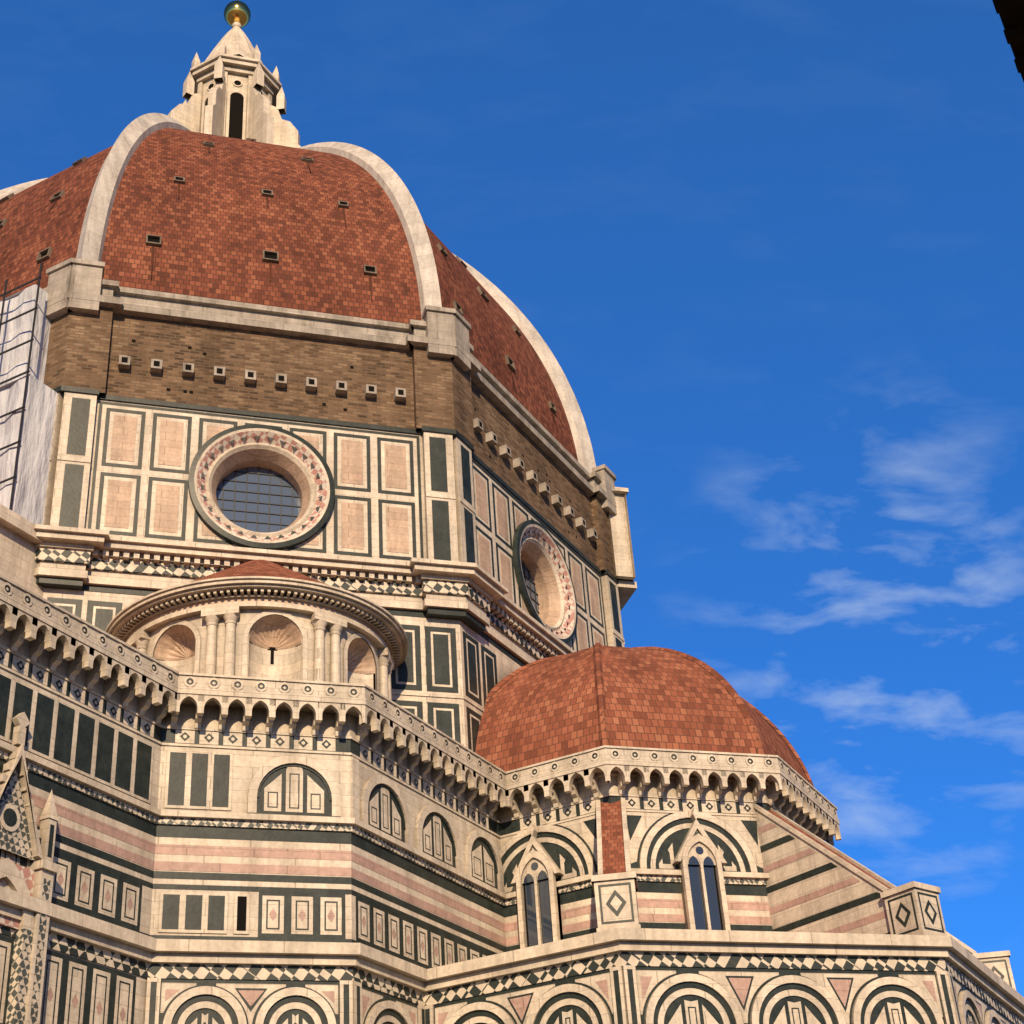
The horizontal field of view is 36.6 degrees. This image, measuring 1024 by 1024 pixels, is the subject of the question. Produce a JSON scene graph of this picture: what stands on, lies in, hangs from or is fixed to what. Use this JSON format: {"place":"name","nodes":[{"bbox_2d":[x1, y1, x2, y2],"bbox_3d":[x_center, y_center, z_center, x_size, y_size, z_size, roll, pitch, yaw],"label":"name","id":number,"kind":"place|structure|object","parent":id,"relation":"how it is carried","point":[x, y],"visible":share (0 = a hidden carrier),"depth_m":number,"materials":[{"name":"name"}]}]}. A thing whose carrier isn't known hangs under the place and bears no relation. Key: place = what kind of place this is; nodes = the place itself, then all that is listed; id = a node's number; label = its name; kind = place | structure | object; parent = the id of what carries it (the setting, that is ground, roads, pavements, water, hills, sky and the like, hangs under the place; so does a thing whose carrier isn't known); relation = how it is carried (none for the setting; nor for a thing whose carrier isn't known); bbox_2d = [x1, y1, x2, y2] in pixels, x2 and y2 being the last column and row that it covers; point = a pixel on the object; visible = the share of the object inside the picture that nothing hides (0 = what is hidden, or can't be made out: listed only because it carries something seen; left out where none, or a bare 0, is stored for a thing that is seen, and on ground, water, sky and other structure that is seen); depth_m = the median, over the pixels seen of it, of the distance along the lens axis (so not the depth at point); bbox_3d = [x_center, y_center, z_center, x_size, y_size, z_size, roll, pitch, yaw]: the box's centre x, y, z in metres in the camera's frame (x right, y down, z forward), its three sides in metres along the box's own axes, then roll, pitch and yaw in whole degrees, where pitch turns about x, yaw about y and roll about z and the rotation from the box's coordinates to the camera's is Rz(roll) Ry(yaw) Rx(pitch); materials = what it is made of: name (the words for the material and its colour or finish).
{"place":"outdoors","nodes":[
{"label":"outdoors","id":0,"kind":"place"},
{"bbox_2d":[0,504,44,596],"bbox_3d":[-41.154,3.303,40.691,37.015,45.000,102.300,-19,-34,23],"label":"wall","id":1,"kind":"structure","parent":0,"point":[19,539],"depth_m":74.58,"materials":[{"name":"stone"}]},
{"bbox_2d":[0,263,57,524],"bbox_3d":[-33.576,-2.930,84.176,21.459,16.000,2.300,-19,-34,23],"label":"scaffold","id":2,"kind":"object","parent":1,"relation":"on","point":[28,399],"visible":0.88,"depth_m":79.60,"materials":[{"name":"grey fabric"}]},
{"bbox_2d":[0,0,1023,996],"label":"sky","id":3,"kind":"structure","parent":0,"point":[769,254],"materials":[{"name":"blue"}]},
{"bbox_2d":[992,0,1023,81],"bbox_3d":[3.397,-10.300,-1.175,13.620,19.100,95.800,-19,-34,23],"label":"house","id":4,"kind":"structure","parent":0,"point":[1010,13],"depth_m":20.63,"materials":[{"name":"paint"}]},
{"label":"ground","id":5,"kind":"structure","parent":0,"visible":0},
{"bbox_2d":[0,574,1023,1023],"bbox_3d":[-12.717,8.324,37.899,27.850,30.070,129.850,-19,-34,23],"label":"walls","id":6,"kind":"structure","parent":5,"relation":"on","point":[160,820],"depth_m":63.02,"materials":[{"name":"white stone"}]},
{"bbox_2d":[34,258,636,751],"bbox_3d":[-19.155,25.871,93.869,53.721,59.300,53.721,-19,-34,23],"label":"drum","id":7,"kind":"object","parent":6,"relation":"on","point":[444,496],"visible":0.43,"depth_m":84.02,"materials":[{"name":"stone"}]},
{"bbox_2d":[105,560,407,699],"bbox_3d":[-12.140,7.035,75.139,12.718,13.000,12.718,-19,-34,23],"label":"exedra","id":8,"kind":"object","parent":7,"relation":"attached to","point":[221,646],"visible":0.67,"depth_m":71.48,"materials":[{"name":"stone"}]},
{"bbox_2d":[115,588,399,691],"bbox_3d":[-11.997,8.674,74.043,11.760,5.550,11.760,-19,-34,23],"label":"molding","id":9,"kind":"structure","parent":8,"relation":"attached to","point":[222,611],"depth_m":71.60,"materials":[{"name":"beige stone"}]},
{"bbox_2d":[0,128,577,460],"bbox_3d":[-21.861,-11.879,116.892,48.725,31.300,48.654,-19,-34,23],"label":"dome","id":10,"kind":"structure","parent":7,"relation":"on","point":[247,220],"depth_m":94.66,"materials":[{"name":"tile"}]},
{"bbox_2d":[0,113,595,472],"bbox_3d":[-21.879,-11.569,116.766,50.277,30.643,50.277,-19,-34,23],"label":"dome ribs","id":11,"kind":"object","parent":7,"relation":"on","point":[135,133],"visible":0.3,"depth_m":100.11,"materials":[{"name":"white stone"}]},
{"bbox_2d":[168,0,300,147],"bbox_3d":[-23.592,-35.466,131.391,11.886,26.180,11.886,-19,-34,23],"label":"lantern","id":12,"kind":"object","parent":11,"relation":"on","point":[232,96],"visible":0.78,"depth_m":127.25,"materials":[{"name":"beige stone"}]},
{"bbox_2d":[205,1,261,61],"bbox_3d":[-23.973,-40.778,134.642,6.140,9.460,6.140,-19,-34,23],"label":"finial","id":13,"kind":"object","parent":12,"relation":"on","point":[237,16],"visible":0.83,"depth_m":133.86,"materials":[{"name":"white stone"}]},
{"bbox_2d":[144,771,1015,1023],"bbox_3d":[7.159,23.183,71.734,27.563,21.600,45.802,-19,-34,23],"label":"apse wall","id":14,"kind":"structure","parent":6,"relation":"on","point":[815,883],"depth_m":62.44,"materials":[{"name":"stone"}]},
{"bbox_2d":[475,642,813,786],"bbox_3d":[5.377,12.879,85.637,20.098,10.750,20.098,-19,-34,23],"label":"small dome","id":15,"kind":"structure","parent":6,"relation":"on","point":[598,694],"depth_m":77.71,"materials":[{"name":"tile"}]}
]}

